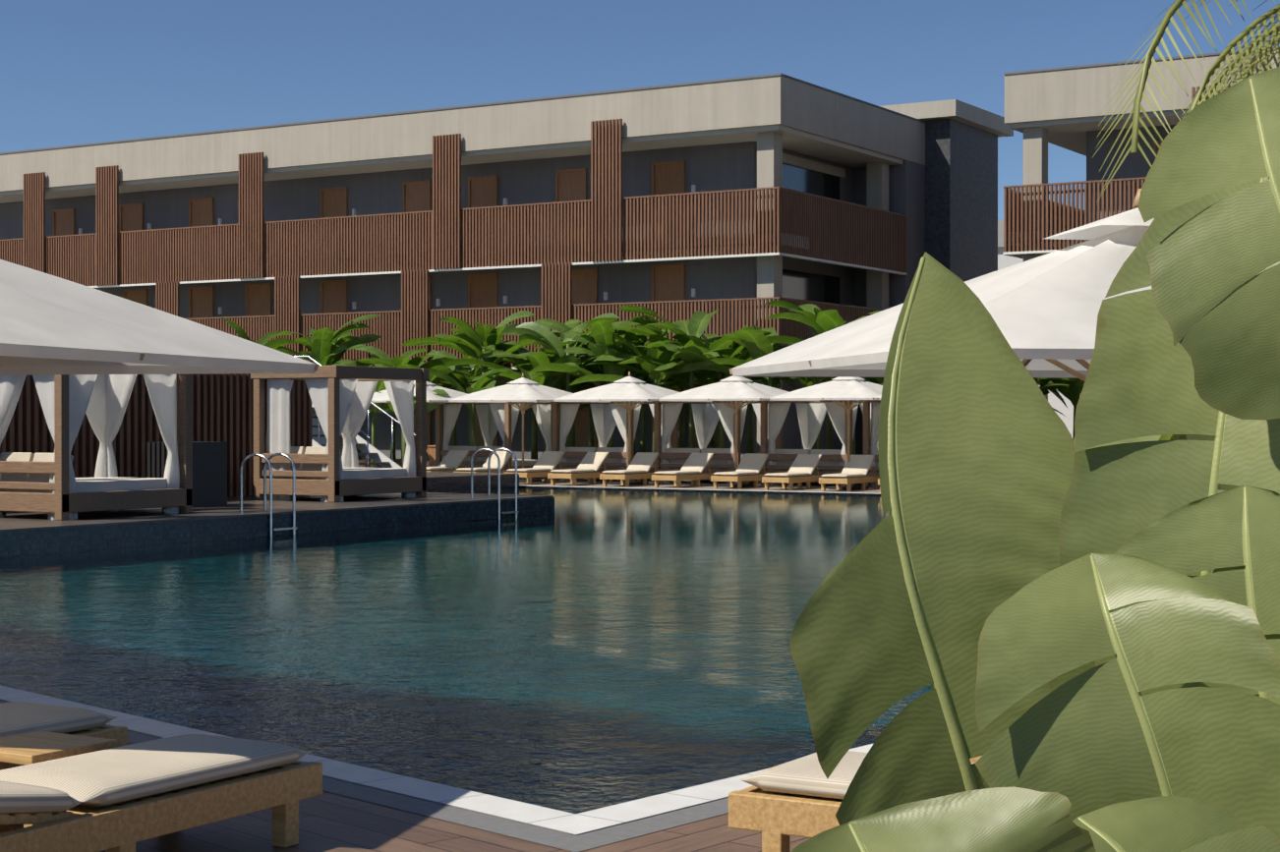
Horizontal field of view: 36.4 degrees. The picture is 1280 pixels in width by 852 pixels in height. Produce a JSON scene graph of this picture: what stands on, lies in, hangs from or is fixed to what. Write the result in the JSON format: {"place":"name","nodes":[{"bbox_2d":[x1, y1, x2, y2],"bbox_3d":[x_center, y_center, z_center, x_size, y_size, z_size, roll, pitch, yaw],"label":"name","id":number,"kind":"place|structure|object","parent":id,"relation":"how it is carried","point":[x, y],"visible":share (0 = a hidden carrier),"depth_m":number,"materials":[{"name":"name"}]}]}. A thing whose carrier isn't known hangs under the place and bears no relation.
{"place":"outdoors","nodes":[
{"label":"outdoors","id":0,"kind":"place"},
{"bbox_2d":[0,471,553,532],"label":"platform","id":1,"kind":"structure","parent":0,"point":[13,521],"depth_m":29.36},
{"bbox_2d":[0,373,192,521],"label":"cabana","id":2,"kind":"object","parent":1,"relation":"on","point":[26,486],"visible":0.75,"depth_m":26.55,"materials":[{"name":"brown wood"}]},
{"bbox_2d":[0,374,179,520],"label":"curtains","id":3,"kind":"object","parent":2,"relation":"hanging from","point":[101,401],"visible":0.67,"depth_m":27.77,"materials":[{"name":"white fabric"}]},
{"bbox_2d":[0,359,312,497],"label":"slat screen","id":4,"kind":"object","parent":1,"relation":"on","point":[222,407],"visible":0.21,"depth_m":32.97,"materials":[{"name":"brown wood"}]},
{"bbox_2d":[147,441,227,508],"bbox_3d":[-7.013,0.744,30.155,0.900,1.000,0.800,0,0,31],"label":"dark towel box","id":5,"kind":"object","parent":1,"relation":"on","point":[209,474],"visible":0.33,"depth_m":29.94,"materials":[{"name":"metal"}]},
{"bbox_2d":[239,453,296,536],"bbox_3d":[-5.396,1.322,28.306,0.641,1.861,0.542,0,0,31],"label":"pool ladder","id":6,"kind":"object","parent":1,"relation":"on","point":[294,527],"visible":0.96,"depth_m":28.23,"materials":[{"name":"silver metal"}]},
{"bbox_2d":[0,474,554,557],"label":"platform riser tiles","id":7,"kind":"object","parent":1,"relation":"attached to","point":[43,542],"visible":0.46,"depth_m":28.04,"materials":[{"name":"tile"}]},
{"bbox_2d":[250,365,429,502],"bbox_3d":[-5.062,0.121,33.017,1.840,2.220,2.480,0,0,31],"label":"cabana","id":8,"kind":"object","parent":1,"relation":"on","point":[309,461],"visible":0.85,"depth_m":32.25,"materials":[{"name":"brown wood"}]},
{"bbox_2d":[265,378,416,502],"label":"curtains","id":9,"kind":"object","parent":8,"relation":"hanging from","point":[355,397],"visible":0.58,"depth_m":32.41,"materials":[{"name":"white fabric"}]},
{"bbox_2d":[293,355,415,467],"bbox_3d":[-8.826,-0.068,38.352,9.555,2.642,5.000,0,0,31],"label":"stair","id":10,"kind":"object","parent":1,"relation":"on","point":[372,452],"visible":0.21,"depth_m":37.34,"materials":[{"name":"silver metal"}]},
{"bbox_2d":[470,447,519,519],"bbox_3d":[-2.472,1.300,33.181,0.641,1.861,0.542,0,0,31],"label":"pool ladder","id":11,"kind":"object","parent":1,"relation":"on","point":[498,476],"visible":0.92,"depth_m":33.10,"materials":[{"name":"silver metal"}]},
{"bbox_2d":[5,700,573,851],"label":"deck","id":12,"kind":"structure","parent":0,"point":[329,822],"depth_m":7.82,"materials":[{"name":"brown wood"}]},
{"bbox_2d":[0,731,116,827],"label":"side table","id":13,"kind":"object","parent":12,"relation":"on","point":[32,748],"visible":0.23,"depth_m":7.75,"materials":[{"name":"brown wood"}]},
{"bbox_2d":[0,701,127,770],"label":"lounger","id":14,"kind":"object","parent":12,"relation":"on","point":[19,718],"visible":0.54,"depth_m":8.49,"materials":[{"name":"beige fabric"}]},
{"bbox_2d":[0,259,318,375],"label":"umbrella","id":15,"kind":"object","parent":12,"relation":"on","point":[51,324],"visible":1,"depth_m":9.63,"materials":[{"name":"fabric"}]},
{"bbox_2d":[0,734,322,851],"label":"lounger","id":16,"kind":"object","parent":12,"relation":"on","point":[123,798],"visible":1,"depth_m":7.13,"materials":[{"name":"beige fabric"}]},
{"bbox_2d":[0,485,880,851],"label":"pool coping","id":17,"kind":"object","parent":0,"point":[552,838],"visible":0.16,"depth_m":8.15,"materials":[{"name":"white stone"}]},
{"bbox_2d":[0,73,926,461],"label":"building","id":18,"kind":"structure","parent":0,"point":[726,135],"depth_m":63.57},
{"bbox_2d":[0,118,906,370],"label":"hotel slats","id":19,"kind":"object","parent":18,"relation":"attached to","point":[446,233],"visible":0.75,"depth_m":62.59,"materials":[{"name":"brown wood"}]},
{"bbox_2d":[0,0,1279,220],"label":"sky","id":20,"kind":"structure","parent":0,"point":[73,72],"materials":[{"name":"blue"}]},
{"bbox_2d":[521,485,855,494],"bbox_3d":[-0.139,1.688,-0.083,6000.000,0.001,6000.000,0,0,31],"label":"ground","id":21,"kind":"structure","parent":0,"point":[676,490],"depth_m":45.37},
{"bbox_2d":[578,797,809,851],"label":"deck","id":22,"kind":"structure","parent":21,"relation":"on","point":[716,834],"depth_m":7.70,"materials":[{"name":"brown wood"}]},
{"bbox_2d":[728,751,973,851],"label":"lounger","id":23,"kind":"object","parent":22,"relation":"on","point":[778,806],"visible":0.19,"depth_m":7.05,"materials":[{"name":"brown wood"}]},
{"bbox_2d":[729,188,1154,381],"bbox_3d":[2.929,0.121,11.363,4.027,3.010,4.027,0,0,-10],"label":"umbrella","id":24,"kind":"object","parent":22,"relation":"on","point":[1043,311],"visible":0.4,"depth_m":10.69,"materials":[{"name":"fabric"}]},
{"bbox_2d":[969,756,981,763],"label":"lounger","id":25,"kind":"object","parent":22,"relation":"on","point":[974,760],"depth_m":8.57,"materials":[{"name":"brown wood"}]},
{"bbox_2d":[790,66,1279,851],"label":"strelitzia","id":26,"kind":"object","parent":22,"relation":"on","point":[1079,633],"visible":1,"depth_m":3.13,"materials":[{"name":"green plant"}]},
{"bbox_2d":[1092,0,1279,202],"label":"palm tree","id":27,"kind":"object","parent":22,"relation":"on","point":[1266,49],"visible":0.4,"depth_m":9.77,"materials":[{"name":"green plant"}]},
{"bbox_2d":[519,477,879,493],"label":"deck","id":28,"kind":"structure","parent":21,"relation":"on","point":[708,486],"depth_m":47.58,"materials":[{"name":"brown wood"}]},
{"bbox_2d":[358,458,429,467],"bbox_3d":[-5.569,1.243,58.910,70.000,0.350,4.000,0,0,31],"label":"planter bed","id":29,"kind":"object","parent":28,"relation":"on","point":[398,462],"depth_m":58.24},
{"bbox_2d":[371,380,477,405],"bbox_3d":[-5.880,0.038,51.978,2.786,2.820,2.786,0,0,31],"label":"umbrella","id":30,"kind":"object","parent":28,"relation":"on","point":[383,396],"visible":0.25,"depth_m":51.30,"materials":[{"name":"fabric"}]},
{"bbox_2d":[427,445,450,466],"bbox_3d":[-5.634,0.987,54.633,0.460,0.900,0.460,0,0,31],"label":"towel bin","id":31,"kind":"object","parent":28,"relation":"on","point":[432,455],"visible":0.25,"depth_m":54.50,"materials":[{"name":"brown wood"}]},
{"bbox_2d":[426,450,469,472],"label":"lounger","id":32,"kind":"object","parent":28,"relation":"on","point":[451,461],"visible":0.6,"depth_m":51.38,"materials":[{"name":"beige fabric"}]},
{"bbox_2d":[453,451,513,473],"bbox_3d":[-3.956,1.055,50.242,0.700,0.801,2.000,0,0,29],"label":"lounger","id":33,"kind":"object","parent":28,"relation":"on","point":[504,457],"visible":0.5,"depth_m":50.44,"materials":[{"name":"beige fabric"}]},
{"bbox_2d":[434,402,552,469],"bbox_3d":[-3.934,0.315,53.786,2.540,2.250,2.460,0,0,31],"label":"cabana","id":34,"kind":"object","parent":28,"relation":"on","point":[480,458],"visible":0.29,"depth_m":52.92,"materials":[{"name":"brown wood"}]},
{"bbox_2d":[441,404,552,466],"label":"curtains","id":35,"kind":"object","parent":34,"relation":"hanging from","point":[491,417],"visible":0.6,"depth_m":53.70,"materials":[{"name":"white fabric"}]},
{"bbox_2d":[447,373,572,482],"bbox_3d":[-3.022,0.046,50.264,2.786,2.820,2.786,0,0,31],"label":"umbrella","id":36,"kind":"object","parent":28,"relation":"on","point":[522,389],"visible":0.94,"depth_m":49.70,"materials":[{"name":"fabric"}]},
{"bbox_2d":[504,451,568,484],"bbox_3d":[-2.600,1.058,49.505,0.700,0.801,2.000,0,0,31],"label":"lounger","id":37,"kind":"object","parent":28,"relation":"on","point":[547,463],"visible":0.9,"depth_m":49.62,"materials":[{"name":"beige fabric"}]},
{"bbox_2d":[547,452,612,485],"bbox_3d":[-1.456,1.062,48.688,0.700,0.801,2.000,0,0,32],"label":"lounger","id":38,"kind":"object","parent":28,"relation":"on","point":[590,465],"visible":0.96,"depth_m":48.57,"materials":[{"name":"beige fabric"}]},
{"bbox_2d":[550,401,678,481],"bbox_3d":[-0.653,0.324,51.818,2.540,2.250,2.460,0,0,31],"label":"cabana","id":39,"kind":"object","parent":28,"relation":"on","point":[574,456],"visible":0.27,"depth_m":51.11,"materials":[{"name":"brown wood"}]},
{"bbox_2d":[558,404,671,481],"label":"curtains","id":40,"kind":"object","parent":39,"relation":"hanging from","point":[607,418],"visible":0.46,"depth_m":51.36,"materials":[{"name":"white fabric"}]},
{"bbox_2d":[552,371,687,485],"bbox_3d":[-0.263,0.053,48.609,2.786,2.820,2.786,0,0,31],"label":"umbrella","id":41,"kind":"object","parent":28,"relation":"on","point":[629,388],"visible":0.9,"depth_m":48.08,"materials":[{"name":"fabric"}]},
{"bbox_2d":[599,452,662,486],"bbox_3d":[-0.178,1.065,47.938,0.700,0.801,2.000,0,0,29],"label":"lounger","id":42,"kind":"object","parent":28,"relation":"on","point":[640,466],"visible":0.94,"depth_m":47.95,"materials":[{"name":"beige fabric"}]},
{"bbox_2d":[220,300,1084,467],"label":"banana plants","id":43,"kind":"object","parent":28,"relation":"on","point":[689,358],"visible":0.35,"depth_m":54.36,"materials":[{"name":"green plant"}]},
{"bbox_2d":[651,453,714,487],"bbox_3d":[1.115,1.069,47.205,0.700,0.801,2.000,0,0,33],"label":"lounger","id":44,"kind":"object","parent":28,"relation":"on","point":[694,466],"visible":0.98,"depth_m":47.18,"materials":[{"name":"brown wood"}]},
{"bbox_2d":[651,401,782,483],"bbox_3d":[2.030,0.331,50.209,2.540,2.250,2.460,0,0,31],"label":"cabana","id":45,"kind":"object","parent":28,"relation":"on","point":[718,462],"visible":0.38,"depth_m":49.48,"materials":[{"name":"brown wood"}]},
{"bbox_2d":[660,403,775,483],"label":"curtains","id":46,"kind":"object","parent":45,"relation":"hanging from","point":[706,417],"visible":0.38,"depth_m":49.76,"materials":[{"name":"white fabric"}]},
{"bbox_2d":[657,376,788,487],"bbox_3d":[2.326,0.060,47.056,2.786,2.820,2.786,0,0,31],"label":"umbrella","id":47,"kind":"object","parent":28,"relation":"on","point":[741,389],"visible":0.85,"depth_m":46.48,"materials":[{"name":"fabric"}]},
{"bbox_2d":[710,453,771,488],"bbox_3d":[2.463,1.071,46.526,0.700,0.801,2.000,0,0,29],"label":"lounger","id":48,"kind":"object","parent":28,"relation":"on","point":[749,467],"visible":0.88,"depth_m":46.58,"materials":[{"name":"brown wood"}]},
{"bbox_2d":[761,454,822,490],"bbox_3d":[3.639,1.075,45.641,0.700,0.801,2.000,0,0,32],"label":"lounger","id":49,"kind":"object","parent":28,"relation":"on","point":[803,467],"visible":0.96,"depth_m":45.69,"materials":[{"name":"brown wood"}]},
{"bbox_2d":[758,400,871,485],"bbox_3d":[4.652,0.338,48.636,2.540,2.250,2.460,0,0,31],"label":"cabana","id":50,"kind":"object","parent":28,"relation":"on","point":[829,461],"visible":0.21,"depth_m":47.86,"materials":[{"name":"brown wood"}]},
{"bbox_2d":[766,403,877,485],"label":"curtains","id":51,"kind":"object","parent":50,"relation":"hanging from","point":[811,417],"visible":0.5,"depth_m":48.19,"materials":[{"name":"white fabric"}]},
{"bbox_2d":[768,376,882,489],"bbox_3d":[4.877,0.067,45.526,2.786,2.820,2.786,0,0,31],"label":"umbrella","id":52,"kind":"object","parent":28,"relation":"on","point":[848,388],"visible":0.88,"depth_m":44.94,"materials":[{"name":"fabric"}]},
{"bbox_2d":[818,455,879,491],"bbox_3d":[4.848,1.079,44.936,0.700,0.801,2.000,0,0,29],"label":"lounger","id":53,"kind":"object","parent":28,"relation":"on","point":[855,469],"visible":0.96,"depth_m":45.06,"materials":[{"name":"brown wood"}]},
{"bbox_2d":[860,400,880,487],"bbox_3d":[7.023,0.344,47.214,2.540,2.250,2.460,0,0,31],"label":"cabana","id":54,"kind":"object","parent":28,"relation":"on","point":[866,427],"visible":0.12,"depth_m":46.75,"materials":[{"name":"brown wood"}]},
{"bbox_2d":[869,402,880,487],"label":"cabana curtains","id":55,"kind":"object","parent":54,"relation":"hanging from","point":[875,416],"visible":0.12,"depth_m":46.76,"materials":[{"name":"white fabric"}]},
{"bbox_2d":[519,485,880,495],"bbox_3d":[0.488,2.234,26.672,27.555,1.350,32.470,0,0,31],"label":"pool edge","id":56,"kind":"object","parent":21,"relation":"in","point":[706,491],"depth_m":44.97,"materials":[{"name":"white stone"}]},
{"bbox_2d":[0,685,576,834],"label":"coping tiles","id":57,"kind":"object","parent":56,"relation":"on","point":[536,815],"visible":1,"depth_m":8.89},
{"bbox_2d":[0,487,931,814],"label":"pool water","id":58,"kind":"structure","parent":56,"relation":"in","point":[580,651],"depth_m":15.08,"materials":[{"name":"blue liquid"}]},
{"bbox_2d":[576,743,873,834],"bbox_3d":[9.293,1.584,19.551,0.271,0.001,30.306,0,0,40],"label":"pool coping","id":59,"kind":"object","parent":56,"relation":"on","point":[610,816],"visible":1,"depth_m":8.42,"materials":[{"name":"white stone"}]},
{"bbox_2d":[782,99,1013,455],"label":"hotel","id":60,"kind":"structure","parent":21,"relation":"on","point":[944,199],"depth_m":65.44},
{"bbox_2d":[1003,46,1279,401],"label":"building","id":61,"kind":"structure","parent":21,"relation":"on","point":[1064,107],"depth_m":55.84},
{"bbox_2d":[1002,83,1230,258],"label":"hotel slats","id":62,"kind":"object","parent":61,"relation":"attached to","point":[1060,216],"visible":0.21,"depth_m":55.62,"materials":[{"name":"brown wood"}]},
{"bbox_2d":[997,220,1073,437],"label":"building","id":63,"kind":"structure","parent":0,"point":[1054,401],"depth_m":107.47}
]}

